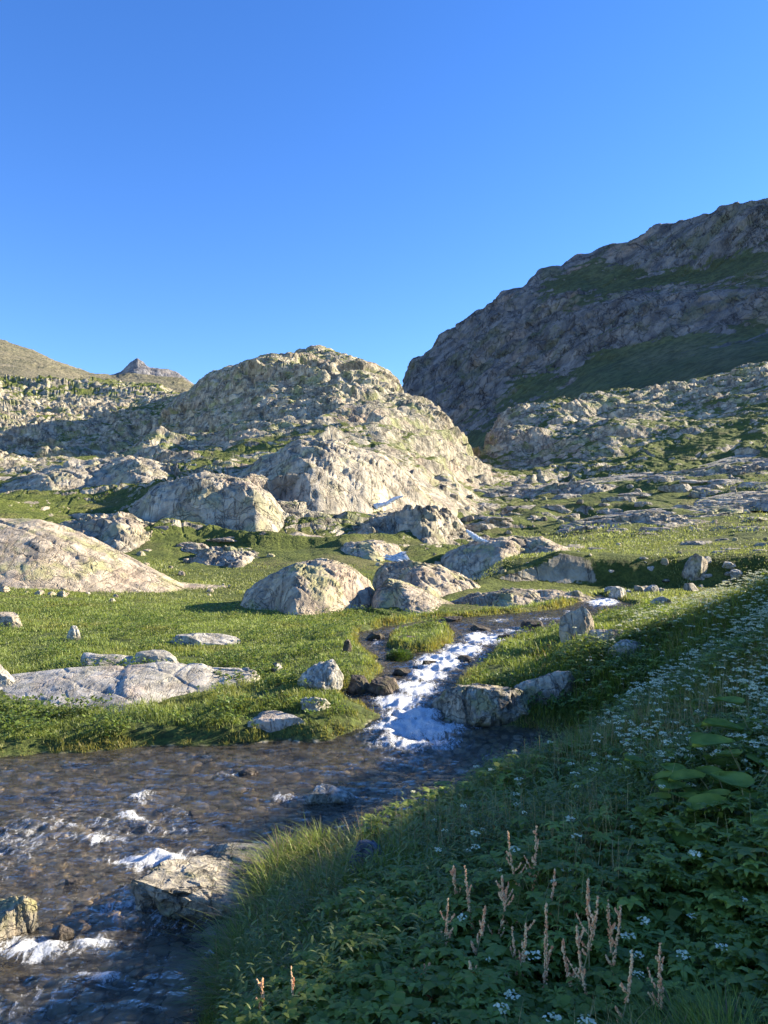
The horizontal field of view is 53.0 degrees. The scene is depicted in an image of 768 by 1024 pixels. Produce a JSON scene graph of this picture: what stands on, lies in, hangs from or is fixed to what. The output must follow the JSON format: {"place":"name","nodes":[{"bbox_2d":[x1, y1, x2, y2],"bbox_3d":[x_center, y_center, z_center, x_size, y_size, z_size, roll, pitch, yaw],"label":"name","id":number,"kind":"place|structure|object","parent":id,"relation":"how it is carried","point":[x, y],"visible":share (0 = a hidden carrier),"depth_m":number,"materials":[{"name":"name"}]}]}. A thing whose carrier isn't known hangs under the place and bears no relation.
{"place":"outdoors","nodes":[
{"label":"outdoors","id":0,"kind":"place"},
{"bbox_2d":[0,339,192,392],"bbox_3d":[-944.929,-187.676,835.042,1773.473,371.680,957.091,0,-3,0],"label":"hill","id":1,"kind":"structure","parent":0,"point":[18,360],"depth_m":753.62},
{"bbox_2d":[112,358,193,384],"bbox_3d":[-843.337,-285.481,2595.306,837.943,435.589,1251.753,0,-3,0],"label":"distant peak","id":2,"kind":"structure","parent":0,"point":[137,365],"depth_m":2493.48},
{"bbox_2d":[0,595,632,1023],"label":"stream water","id":3,"kind":"structure","parent":0,"point":[414,723],"depth_m":8.10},
{"bbox_2d":[0,895,42,970],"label":"boulder","id":4,"kind":"object","parent":3,"relation":"in","point":[18,916],"visible":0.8,"depth_m":4.83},
{"bbox_2d":[50,924,73,950],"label":"stream stone","id":5,"kind":"object","parent":3,"relation":"in","point":[63,933],"visible":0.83,"depth_m":4.81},
{"bbox_2d":[62,877,88,895],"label":"stream stone","id":6,"kind":"object","parent":3,"relation":"in","point":[73,882],"visible":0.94,"depth_m":5.57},
{"bbox_2d":[183,810,217,823],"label":"stream stone","id":7,"kind":"object","parent":3,"relation":"on","point":[198,815],"visible":0.97,"depth_m":7.04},
{"bbox_2d":[237,768,258,777],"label":"stream stone","id":8,"kind":"object","parent":3,"relation":"on","point":[251,772],"visible":0.97,"depth_m":8.46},
{"bbox_2d":[303,783,355,815],"bbox_3d":[-0.525,2.810,7.556,0.510,0.284,0.400,0,-3,0],"label":"boulder","id":9,"kind":"object","parent":3,"relation":"in","point":[327,794],"visible":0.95,"depth_m":7.39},
{"bbox_2d":[440,616,461,625],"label":"stream stone","id":10,"kind":"object","parent":3,"relation":"in","point":[454,619],"visible":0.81,"depth_m":19.19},
{"bbox_2d":[470,625,492,635],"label":"stream stone","id":11,"kind":"object","parent":3,"relation":"on","point":[473,628],"visible":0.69,"depth_m":17.32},
{"bbox_2d":[521,620,543,632],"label":"stream stone","id":12,"kind":"object","parent":3,"relation":"in","point":[531,623],"visible":0.62,"depth_m":17.66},
{"bbox_2d":[0,601,763,1023],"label":"ground","id":13,"kind":"structure","parent":0,"point":[174,735],"depth_m":9.08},
{"bbox_2d":[0,664,14,686],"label":"rock slab","id":14,"kind":"object","parent":13,"relation":"on","point":[6,678],"visible":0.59,"depth_m":11.70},
{"bbox_2d":[0,612,21,627],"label":"boulder","id":15,"kind":"object","parent":13,"relation":"on","point":[13,618],"visible":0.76,"depth_m":17.50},
{"bbox_2d":[67,625,80,640],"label":"boulder","id":16,"kind":"object","parent":13,"relation":"on","point":[73,632],"visible":0.59,"depth_m":15.70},
{"bbox_2d":[77,653,135,666],"bbox_3d":[-4.712,2.644,13.067,1.062,0.491,0.523,0,-3,0],"label":"rock slab","id":17,"kind":"object","parent":13,"relation":"on","point":[94,657],"visible":0.4,"depth_m":12.97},
{"bbox_2d":[0,661,259,713],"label":"rock slab","id":18,"kind":"object","parent":13,"relation":"on","point":[147,681],"visible":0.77,"depth_m":11.54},
{"bbox_2d":[135,649,178,663],"bbox_3d":[-3.880,2.640,13.140,0.892,0.560,0.323,0,-3,7],"label":"rock slab","id":19,"kind":"object","parent":13,"relation":"on","point":[159,655],"visible":0.35,"depth_m":13.05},
{"bbox_2d":[130,855,257,936],"bbox_3d":[-1.326,2.668,5.349,0.912,0.437,0.653,0,-3,0],"label":"boulder","id":20,"kind":"object","parent":13,"relation":"on","point":[170,889],"visible":0.82,"depth_m":5.10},
{"bbox_2d":[170,633,240,645],"bbox_3d":[-3.656,2.678,15.604,1.512,0.442,0.742,0,-3,0],"label":"rock slab","id":21,"kind":"object","parent":13,"relation":"on","point":[204,638],"visible":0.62,"depth_m":15.46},
{"bbox_2d":[205,843,276,877],"bbox_3d":[-1.095,2.762,6.052,0.837,0.246,0.566,0,-3,0],"label":"rock slab","id":22,"kind":"object","parent":13,"relation":"on","point":[225,849],"visible":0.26,"depth_m":6.04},
{"bbox_2d":[0,624,522,1023],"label":"stream cobbles","id":23,"kind":"object","parent":13,"relation":"on","point":[53,1013],"visible":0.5,"depth_m":6.61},
{"bbox_2d":[247,710,303,732],"bbox_3d":[-1.483,2.827,10.189,1.033,0.347,0.457,0,-3,0],"label":"rock slab","id":24,"kind":"object","parent":13,"relation":"on","point":[270,721],"visible":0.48,"depth_m":10.04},
{"bbox_2d":[300,697,331,711],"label":"boulder","id":25,"kind":"object","parent":13,"relation":"on","point":[312,706],"visible":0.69,"depth_m":10.48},
{"bbox_2d":[297,659,343,690],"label":"boulder","id":26,"kind":"object","parent":13,"relation":"on","point":[329,673],"visible":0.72,"depth_m":11.34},
{"bbox_2d":[141,793,510,1023],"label":"tussock grass","id":27,"kind":"structure","parent":13,"relation":"on","point":[228,944],"depth_m":4.49,"materials":[{"name":"green plant"}]},
{"bbox_2d":[1,593,659,727],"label":"meadow flower stems","id":28,"kind":"object","parent":13,"relation":"on","point":[189,661],"visible":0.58,"depth_m":13.57,"materials":[{"name":"green plant"}]},
{"bbox_2d":[5,601,698,715],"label":"meadow flowers","id":29,"kind":"object","parent":28,"relation":"attached to","point":[241,646],"visible":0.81,"depth_m":13.32,"materials":[{"name":"white plant"}]},
{"bbox_2d":[0,594,704,739],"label":"meadow herbs","id":30,"kind":"object","parent":13,"relation":"on","point":[109,716],"visible":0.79,"depth_m":12.53,"materials":[{"name":"green plant"}]},
{"bbox_2d":[344,674,369,698],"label":"boulder","id":31,"kind":"object","parent":13,"relation":"on","point":[358,684],"visible":0.72,"depth_m":11.49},
{"bbox_2d":[0,586,722,755],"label":"meadow grass","id":32,"kind":"structure","parent":13,"relation":"on","point":[437,633],"depth_m":14.52,"materials":[{"name":"green plant"}]},
{"bbox_2d":[348,839,383,873],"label":"boulder","id":33,"kind":"object","parent":13,"relation":"on","point":[363,845],"visible":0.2,"depth_m":4.56,"materials":[{"name":"grey stone"}]},
{"bbox_2d":[365,632,384,643],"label":"stream stone","id":34,"kind":"object","parent":13,"relation":"on","point":[373,636],"visible":0.88,"depth_m":16.07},
{"bbox_2d":[366,676,399,704],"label":"boulder","id":35,"kind":"object","parent":13,"relation":"on","point":[383,686],"visible":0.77,"depth_m":11.47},
{"bbox_2d":[385,647,415,668],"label":"bush","id":36,"kind":"object","parent":13,"relation":"on","point":[401,653],"visible":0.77,"depth_m":13.91,"materials":[{"name":"green plant"}]},
{"bbox_2d":[392,668,411,680],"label":"stream stone","id":37,"kind":"object","parent":13,"relation":"on","point":[399,672],"visible":0.91,"depth_m":12.59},
{"bbox_2d":[440,898,454,964],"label":"sorrel stalk","id":38,"kind":"object","parent":13,"relation":"on","point":[446,932],"visible":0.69,"depth_m":3.17,"materials":[{"name":"brown"}]},
{"bbox_2d":[450,865,465,935],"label":"sorrel stalk","id":39,"kind":"object","parent":13,"relation":"on","point":[452,872],"visible":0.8,"depth_m":3.62,"materials":[{"name":"brown"}]},
{"bbox_2d":[171,578,767,1023],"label":"bank grass","id":40,"kind":"structure","parent":13,"relation":"on","point":[709,1014],"depth_m":6.31,"materials":[{"name":"green plant"}]},
{"bbox_2d":[464,865,474,937],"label":"sorrel stalk","id":41,"kind":"object","parent":13,"relation":"on","point":[467,898],"visible":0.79,"depth_m":3.44,"materials":[{"name":"brown"}]},
{"bbox_2d":[470,905,486,958],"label":"sorrel stalk","id":42,"kind":"object","parent":13,"relation":"on","point":[481,930],"visible":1,"depth_m":3.12,"materials":[{"name":"brown"}]},
{"bbox_2d":[431,683,532,729],"bbox_3d":[1.368,2.807,10.761,1.034,0.843,1.271,2,-4,-36],"label":"boulder","id":43,"kind":"object","parent":13,"relation":"on","point":[475,706],"visible":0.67,"depth_m":10.39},
{"bbox_2d":[215,572,767,1023],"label":"herb leaves","id":44,"kind":"object","parent":13,"relation":"on","point":[405,989],"visible":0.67,"depth_m":3.32,"materials":[{"name":"green plant"}]},
{"bbox_2d":[215,568,767,1023],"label":"narrow leaved herbs","id":45,"kind":"object","parent":13,"relation":"on","point":[257,942],"visible":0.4,"depth_m":4.36,"materials":[{"name":"green plant"}]},
{"bbox_2d":[487,886,513,937],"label":"sorrel stalk","id":46,"kind":"object","parent":13,"relation":"on","point":[504,900],"visible":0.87,"depth_m":3.35,"materials":[{"name":"brown"}]},
{"bbox_2d":[495,875,517,925],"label":"sorrel stalk","id":47,"kind":"object","parent":13,"relation":"on","point":[501,886],"visible":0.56,"depth_m":3.46,"materials":[{"name":"brown"}]},
{"bbox_2d":[506,831,525,895],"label":"sorrel stalk","id":48,"kind":"object","parent":13,"relation":"on","point":[510,855],"visible":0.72,"depth_m":3.62,"materials":[{"name":"brown"}]},
{"bbox_2d":[515,920,534,994],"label":"sorrel stalk","id":49,"kind":"object","parent":13,"relation":"on","point":[524,943],"visible":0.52,"depth_m":3.02,"materials":[{"name":"brown"}]},
{"bbox_2d":[294,590,767,1023],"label":"dry stems","id":50,"kind":"object","parent":13,"relation":"on","point":[666,736],"visible":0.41,"depth_m":4.91,"materials":[{"name":"plant"}]},
{"bbox_2d":[524,825,538,890],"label":"sorrel stalk","id":51,"kind":"object","parent":13,"relation":"on","point":[533,860],"visible":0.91,"depth_m":3.66,"materials":[{"name":"brown"}]},
{"bbox_2d":[514,671,575,706],"bbox_3d":[2.304,2.592,10.891,0.944,0.697,0.646,0,-3,0],"label":"boulder","id":52,"kind":"object","parent":13,"relation":"on","point":[555,683],"visible":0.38,"depth_m":10.73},
{"bbox_2d":[542,903,553,994],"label":"sorrel stalk","id":53,"kind":"object","parent":13,"relation":"on","point":[546,964],"visible":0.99,"depth_m":2.94,"materials":[{"name":"brown"}]},
{"bbox_2d":[561,938,582,986],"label":"sorrel stalk","id":54,"kind":"object","parent":13,"relation":"on","point":[563,947],"visible":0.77,"depth_m":2.91,"materials":[{"name":"brown"}]},
{"bbox_2d":[559,606,593,642],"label":"boulder","id":55,"kind":"object","parent":13,"relation":"on","point":[581,619],"visible":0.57,"depth_m":13.82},
{"bbox_2d":[567,925,587,994],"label":"sorrel stalk","id":56,"kind":"object","parent":13,"relation":"on","point":[580,968],"visible":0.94,"depth_m":2.82,"materials":[{"name":"brown"}]},
{"bbox_2d":[576,878,593,969],"bbox_3d":[0.772,1.682,2.931,0.064,0.574,0.087,0,-3,0],"label":"sorrel stalk","id":57,"kind":"object","parent":13,"relation":"on","point":[588,898],"visible":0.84,"depth_m":2.94,"materials":[{"name":"brown"}]},
{"bbox_2d":[576,896,598,990],"bbox_3d":[0.728,1.692,2.872,0.146,0.532,0.061,0,-3,0],"label":"sorrel stalk","id":58,"kind":"object","parent":13,"relation":"on","point":[592,935],"visible":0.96,"depth_m":2.87,"materials":[{"name":"brown"}]},
{"bbox_2d":[413,579,767,1023],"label":"white flower stems","id":59,"kind":"object","parent":13,"relation":"on","point":[665,684],"visible":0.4,"depth_m":7.24,"materials":[{"name":"green plant"}]},
{"bbox_2d":[409,569,767,1023],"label":"white flowers","id":60,"kind":"object","parent":59,"relation":"attached to","point":[558,1016],"visible":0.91,"depth_m":5.95,"materials":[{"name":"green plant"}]},
{"bbox_2d":[585,629,630,643],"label":"boulder","id":61,"kind":"object","parent":13,"relation":"on","point":[599,632],"visible":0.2,"depth_m":12.36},
{"bbox_2d":[606,899,615,965],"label":"sorrel stalk","id":62,"kind":"object","parent":13,"relation":"on","point":[610,929],"visible":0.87,"depth_m":2.93,"materials":[{"name":"brown"}]},
{"bbox_2d":[605,905,621,993],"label":"sorrel stalk","id":63,"kind":"object","parent":13,"relation":"on","point":[619,914],"visible":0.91,"depth_m":2.89,"materials":[{"name":"brown"}]},
{"bbox_2d":[607,639,640,655],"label":"boulder","id":64,"kind":"object","parent":13,"relation":"on","point":[634,644],"visible":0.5,"depth_m":11.45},
{"bbox_2d":[615,950,633,1022],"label":"sorrel stalk","id":65,"kind":"object","parent":13,"relation":"on","point":[624,989],"visible":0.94,"depth_m":2.58,"materials":[{"name":"brown"}]},
{"bbox_2d":[647,943,664,1012],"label":"sorrel stalk","id":66,"kind":"object","parent":13,"relation":"on","point":[660,969],"visible":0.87,"depth_m":2.61,"materials":[{"name":"brown"}]},
{"bbox_2d":[624,755,711,779],"bbox_3d":[1.799,1.714,4.880,0.566,0.320,0.422,0,-3,0],"label":"broad leaf plant","id":67,"kind":"object","parent":13,"relation":"on","point":[631,758],"visible":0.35,"depth_m":4.92,"materials":[{"name":"green plant"}]},
{"bbox_2d":[635,787,709,817],"bbox_3d":[1.586,1.665,4.217,0.383,0.346,0.414,-2,-4,27],"label":"broad leaf plant","id":68,"kind":"object","parent":13,"relation":"on","point":[688,793],"visible":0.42,"depth_m":4.19,"materials":[{"name":"green plant"}]},
{"bbox_2d":[651,763,740,791],"bbox_3d":[1.764,1.650,4.384,0.504,0.332,0.426,0,-3,0],"label":"broad leaf plant","id":69,"kind":"object","parent":13,"relation":"on","point":[660,777],"visible":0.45,"depth_m":4.35,"materials":[{"name":"green plant"}]},
{"bbox_2d":[661,799,755,859],"bbox_3d":[1.610,1.617,3.765,0.470,0.369,0.470,0,-3,0],"label":"broad leaf plant","id":70,"kind":"object","parent":13,"relation":"on","point":[681,837],"visible":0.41,"depth_m":3.72,"materials":[{"name":"green plant"}]},
{"bbox_2d":[668,762,767,811],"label":"broad leaf plant","id":71,"kind":"object","parent":13,"relation":"on","point":[674,776],"visible":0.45,"depth_m":4.23,"materials":[{"name":"green plant"}]},
{"bbox_2d":[679,722,766,758],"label":"broad leaf plant","id":72,"kind":"object","parent":13,"relation":"on","point":[740,738],"visible":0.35,"depth_m":4.90,"materials":[{"name":"green plant"}]},
{"bbox_2d":[686,771,762,835],"bbox_3d":[1.804,1.547,3.778,0.580,0.424,0.403,-2,-4,36],"label":"broad leaf plant","id":73,"kind":"object","parent":13,"relation":"on","point":[742,781],"visible":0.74,"depth_m":3.90,"materials":[{"name":"green plant"}]},
{"bbox_2d":[690,734,767,784],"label":"broad leaf plant","id":74,"kind":"object","parent":13,"relation":"on","point":[699,740],"visible":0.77,"depth_m":4.47,"materials":[{"name":"green plant"}]},
{"bbox_2d":[700,696,764,764],"bbox_3d":[2.438,1.466,4.923,0.686,0.508,0.585,-3,-4,41],"label":"broad leaf plant","id":75,"kind":"object","parent":13,"relation":"on","point":[718,722],"visible":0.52,"depth_m":5.02,"materials":[{"name":"green plant"}]},
{"bbox_2d":[704,812,767,863],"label":"broad leaf plant","id":76,"kind":"object","parent":13,"relation":"on","point":[757,823],"visible":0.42,"depth_m":3.51,"materials":[{"name":"green plant"}]},
{"bbox_2d":[0,345,767,629],"bbox_3d":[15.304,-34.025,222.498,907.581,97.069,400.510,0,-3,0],"label":"rocky hillside","id":77,"kind":"structure","parent":0,"point":[231,420],"depth_m":125.83,"materials":[{"name":"stone"}]},
{"bbox_2d":[0,455,169,492],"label":"rock outcrop","id":78,"kind":"object","parent":77,"relation":"on","point":[68,475],"visible":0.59,"depth_m":76.92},
{"bbox_2d":[58,511,155,552],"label":"rock outcrop","id":79,"kind":"object","parent":77,"relation":"on","point":[124,532],"visible":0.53,"depth_m":45.59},
{"bbox_2d":[0,518,226,592],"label":"rock outcrop","id":80,"kind":"object","parent":77,"relation":"on","point":[38,554],"visible":0.9,"depth_m":29.08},
{"bbox_2d":[129,470,289,531],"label":"rock outcrop","id":81,"kind":"object","parent":77,"relation":"on","point":[221,500],"visible":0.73,"depth_m":52.23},
{"bbox_2d":[189,545,259,567],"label":"rock outcrop","id":82,"kind":"object","parent":77,"relation":"on","point":[229,556],"visible":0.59,"depth_m":41.12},
{"bbox_2d":[240,558,374,615],"bbox_3d":[-2.381,2.552,25.628,4.764,2.043,6.420,2,-4,-35],"label":"rock outcrop","id":83,"kind":"object","parent":77,"relation":"on","point":[308,587],"visible":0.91,"depth_m":23.80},
{"bbox_2d":[234,437,457,516],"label":"rock outcrop","id":84,"kind":"object","parent":77,"relation":"on","point":[339,477],"visible":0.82,"depth_m":63.38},
{"bbox_2d":[340,540,400,561],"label":"rock outcrop","id":85,"kind":"object","parent":77,"relation":"on","point":[375,550],"visible":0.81,"depth_m":42.96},
{"bbox_2d":[0,474,767,603],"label":"hillside grass","id":86,"kind":"structure","parent":77,"relation":"on","point":[676,592],"depth_m":36.84,"materials":[{"name":"green plant"}]},
{"bbox_2d":[374,495,402,508],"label":"waterfall","id":87,"kind":"structure","parent":77,"relation":"on","point":[383,504],"depth_m":60.37,"materials":[{"name":"liquid"}]},
{"bbox_2d":[383,551,408,561],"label":"waterfall","id":88,"kind":"structure","parent":77,"relation":"on","point":[401,556],"depth_m":41.65,"materials":[{"name":"liquid"}]},
{"bbox_2d":[337,504,472,544],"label":"rock outcrop","id":89,"kind":"object","parent":77,"relation":"on","point":[429,524],"visible":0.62,"depth_m":52.92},
{"bbox_2d":[371,578,452,612],"bbox_3d":[1.178,2.815,24.628,3.255,1.390,6.070,0,-3,0],"label":"rock outcrop","id":90,"kind":"object","parent":77,"relation":"on","point":[400,594],"visible":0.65,"depth_m":23.45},
{"bbox_2d":[372,559,479,597],"bbox_3d":[1.823,2.799,30.707,5.143,1.814,4.356,3,-4,-42],"label":"rock outcrop","id":91,"kind":"object","parent":77,"relation":"on","point":[439,580],"visible":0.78,"depth_m":29.67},
{"bbox_2d":[465,523,498,531],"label":"rock ledge","id":92,"kind":"object","parent":77,"relation":"on","point":[477,527],"visible":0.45,"depth_m":58.24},
{"bbox_2d":[479,516,512,522],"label":"rock ledge","id":93,"kind":"object","parent":77,"relation":"on","point":[497,519],"visible":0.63,"depth_m":59.48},
{"bbox_2d":[441,535,584,579],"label":"rock outcrop","id":94,"kind":"object","parent":77,"relation":"on","point":[471,558],"visible":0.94,"depth_m":40.56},
{"bbox_2d":[450,587,616,607],"bbox_3d":[4.861,3.009,25.284,5.890,1.038,2.682,1,-3,-11],"label":"rock outcrop","id":95,"kind":"object","parent":77,"relation":"on","point":[503,597],"visible":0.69,"depth_m":24.67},
{"bbox_2d":[495,511,579,521],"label":"rock outcrop","id":96,"kind":"object","parent":77,"relation":"on","point":[576,515],"visible":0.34,"depth_m":65.03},
{"bbox_2d":[542,505,571,513],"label":"rock ledge","id":97,"kind":"object","parent":77,"relation":"on","point":[559,508],"visible":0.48,"depth_m":68.26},
{"bbox_2d":[551,494,581,499],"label":"rock ledge","id":98,"kind":"object","parent":77,"relation":"on","point":[562,496],"visible":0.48,"depth_m":85.00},
{"bbox_2d":[484,471,669,498],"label":"rock outcrop","id":99,"kind":"object","parent":77,"relation":"on","point":[589,486],"visible":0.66,"depth_m":98.96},
{"bbox_2d":[608,586,625,600],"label":"boulder","id":100,"kind":"object","parent":77,"relation":"on","point":[616,592],"visible":0.6,"depth_m":25.25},
{"bbox_2d":[601,496,636,501],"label":"rock ledge","id":101,"kind":"object","parent":77,"relation":"on","point":[609,499],"visible":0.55,"depth_m":77.05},
{"bbox_2d":[559,505,742,529],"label":"rock outcrop","id":102,"kind":"object","parent":77,"relation":"on","point":[653,516],"visible":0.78,"depth_m":57.67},
{"bbox_2d":[638,527,675,531],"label":"rock ledge","id":103,"kind":"object","parent":77,"relation":"on","point":[652,529],"visible":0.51,"depth_m":51.31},
{"bbox_2d":[647,475,685,481],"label":"rock ledge","id":104,"kind":"object","parent":77,"relation":"on","point":[669,478],"visible":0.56,"depth_m":87.83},
{"bbox_2d":[657,484,691,491],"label":"rock ledge","id":105,"kind":"object","parent":77,"relation":"on","point":[678,488],"visible":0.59,"depth_m":80.61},
{"bbox_2d":[682,553,707,580],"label":"boulder","id":106,"kind":"object","parent":77,"relation":"on","point":[696,566],"visible":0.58,"depth_m":33.73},
{"bbox_2d":[635,453,767,481],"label":"rock outcrop","id":107,"kind":"object","parent":77,"relation":"on","point":[724,467],"visible":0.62,"depth_m":94.31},
{"bbox_2d":[687,487,721,497],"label":"rock ledge","id":108,"kind":"object","parent":77,"relation":"on","point":[702,493],"visible":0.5,"depth_m":78.10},
{"bbox_2d":[707,479,742,485],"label":"rock ledge","id":109,"kind":"object","parent":77,"relation":"on","point":[720,482],"visible":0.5,"depth_m":83.21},
{"bbox_2d":[693,489,767,510],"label":"rock outcrop","id":110,"kind":"object","parent":77,"relation":"on","point":[750,500],"visible":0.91,"depth_m":66.07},
{"bbox_2d":[737,482,767,487],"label":"rock ledge","id":111,"kind":"object","parent":77,"relation":"on","point":[745,484],"visible":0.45,"depth_m":77.98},
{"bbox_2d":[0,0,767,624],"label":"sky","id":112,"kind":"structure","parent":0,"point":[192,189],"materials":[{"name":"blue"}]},
{"bbox_2d":[402,198,767,447],"bbox_3d":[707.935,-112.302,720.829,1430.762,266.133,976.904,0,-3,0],"label":"mountain","id":113,"kind":"structure","parent":0,"point":[679,301],"depth_m":533.69,"materials":[{"name":"stone"}]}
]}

